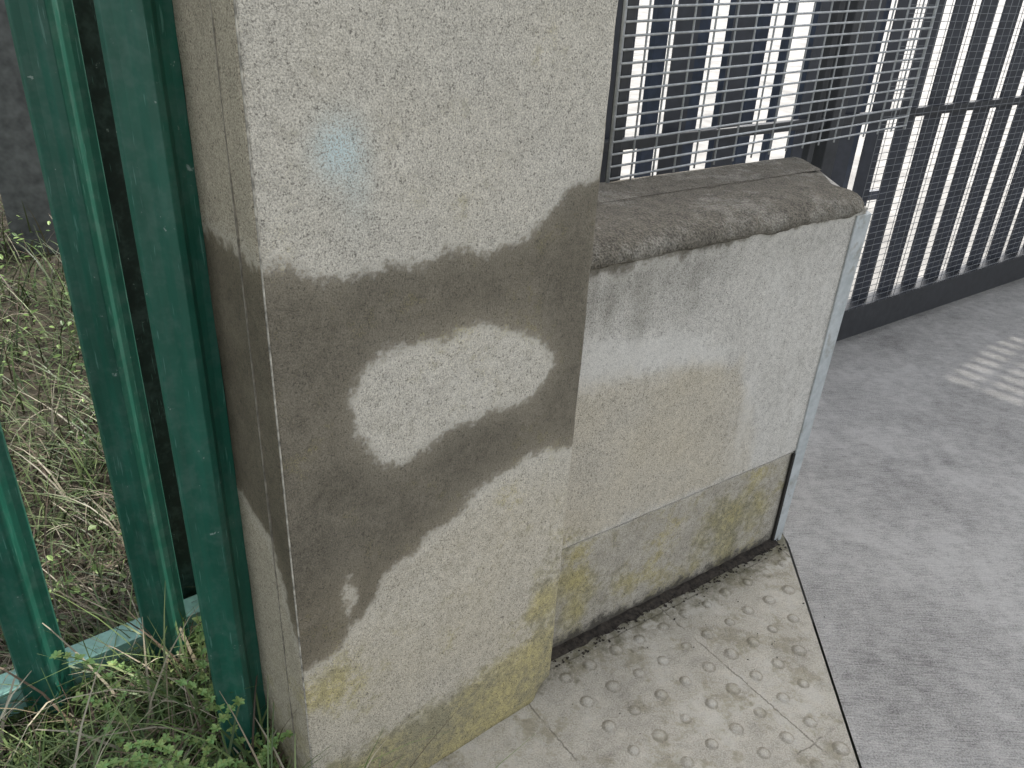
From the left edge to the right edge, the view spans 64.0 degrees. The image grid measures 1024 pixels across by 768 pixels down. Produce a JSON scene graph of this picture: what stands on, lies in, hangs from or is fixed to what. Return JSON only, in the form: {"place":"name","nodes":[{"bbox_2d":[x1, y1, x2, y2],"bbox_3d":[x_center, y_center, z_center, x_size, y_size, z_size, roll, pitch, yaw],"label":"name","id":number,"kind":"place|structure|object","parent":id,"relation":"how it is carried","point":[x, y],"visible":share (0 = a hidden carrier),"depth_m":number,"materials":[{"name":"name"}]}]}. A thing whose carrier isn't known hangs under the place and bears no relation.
{"place":"outdoors","nodes":[
{"label":"outdoors","id":0,"kind":"place"},
{"bbox_2d":[0,195,208,767],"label":"soil bank","id":1,"kind":"structure","parent":0,"point":[31,390],"depth_m":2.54,"materials":[{"name":"plant"}]},
{"bbox_2d":[0,0,58,255],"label":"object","id":2,"kind":"object","parent":1,"relation":"on","point":[21,176],"depth_m":3.23,"materials":[{"name":"grey concrete"}]},
{"bbox_2d":[0,215,200,747],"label":"ground weeds","id":3,"kind":"object","parent":1,"relation":"on","point":[93,568],"visible":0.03,"depth_m":1.88,"materials":[{"name":"green plant"}]},
{"bbox_2d":[0,0,270,767],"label":"green palisade fence","id":4,"kind":"object","parent":1,"relation":"on","point":[103,85],"visible":0.82,"depth_m":1.27,"materials":[{"name":"metal"}]},
{"bbox_2d":[49,616,292,767],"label":"cleavers weed","id":5,"kind":"object","parent":1,"relation":"on","point":[201,649],"visible":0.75,"depth_m":1.43,"materials":[{"name":"green plant"}]},
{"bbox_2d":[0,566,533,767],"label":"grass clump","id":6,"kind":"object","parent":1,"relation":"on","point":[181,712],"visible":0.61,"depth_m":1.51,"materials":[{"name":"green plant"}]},
{"bbox_2d":[429,534,858,767],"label":"tactile paving","id":7,"kind":"structure","parent":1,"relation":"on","point":[728,705],"depth_m":1.76,"materials":[{"name":"concrete"}]},
{"bbox_2d":[551,539,824,733],"bbox_3d":[0.452,0.580,1.930,0.861,0.015,0.302,-16,33,-31],"label":"leaf debris","id":8,"kind":"object","parent":7,"relation":"on","point":[610,625],"visible":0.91,"depth_m":2.01,"materials":[{"name":"brown plant"}]},
{"bbox_2d":[620,0,1023,622],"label":"yard","id":9,"kind":"structure","parent":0,"point":[716,62],"depth_m":9.20,"materials":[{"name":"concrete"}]},
{"bbox_2d":[552,175,866,647],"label":"concrete wall","id":10,"kind":"structure","parent":9,"relation":"on","point":[698,370],"depth_m":1.79,"materials":[{"name":"beige concrete"}]},
{"bbox_2d":[590,157,863,269],"bbox_3d":[0.385,-0.392,1.769,1.134,0.056,0.376,-16,33,-31],"label":"coping","id":11,"kind":"object","parent":10,"relation":"on","point":[642,218],"visible":0.66,"depth_m":1.69,"materials":[{"name":"grey concrete"}]},
{"bbox_2d":[605,0,939,182],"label":"welded panel","id":12,"kind":"object","parent":10,"relation":"on","point":[626,49],"visible":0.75,"depth_m":1.94,"materials":[{"name":"metal"}]},
{"bbox_2d":[771,453,794,540],"bbox_3d":[0.718,0.310,2.179,0.010,0.296,0.010,3,28,0],"label":"end joint","id":13,"kind":"object","parent":10,"relation":"attached to","point":[783,495],"visible":0.93,"depth_m":2.17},
{"bbox_2d":[774,211,871,540],"bbox_3d":[0.771,0.020,2.079,0.044,0.931,0.116,11,29,15],"label":"steel end strip","id":14,"kind":"object","parent":10,"relation":"attached to","point":[858,235],"visible":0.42,"depth_m":1.99,"materials":[{"name":"grey metal"}]},
{"bbox_2d":[634,0,891,200],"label":"navy railing","id":15,"kind":"object","parent":9,"relation":"on","point":[660,40],"visible":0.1,"depth_m":4.26,"materials":[{"name":"paint"}]},
{"bbox_2d":[812,622,861,767],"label":"ground","id":16,"kind":"structure","parent":0,"point":[839,703],"depth_m":1.85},
{"bbox_2d":[172,0,617,767],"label":"concrete pillar","id":17,"kind":"structure","parent":16,"relation":"on","point":[426,180],"depth_m":1.15,"materials":[{"name":"beige concrete"}]},
{"bbox_2d":[209,0,297,767],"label":"edge bead","id":18,"kind":"object","parent":17,"relation":"attached to","point":[240,263],"visible":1,"depth_m":1.04,"materials":[{"name":"grey metal"}]},
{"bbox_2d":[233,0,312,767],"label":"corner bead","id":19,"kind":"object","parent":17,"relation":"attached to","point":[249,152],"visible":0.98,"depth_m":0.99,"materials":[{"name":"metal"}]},
{"bbox_2d":[782,278,1023,767],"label":"concrete driveway","id":20,"kind":"structure","parent":0,"point":[903,532],"depth_m":2.31,"materials":[{"name":"grey concrete"}]},
{"bbox_2d":[600,0,1023,341],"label":"slatted metal gate","id":21,"kind":"structure","parent":20,"relation":"on","point":[888,301],"depth_m":3.24,"materials":[{"name":"black metal"}]}
]}

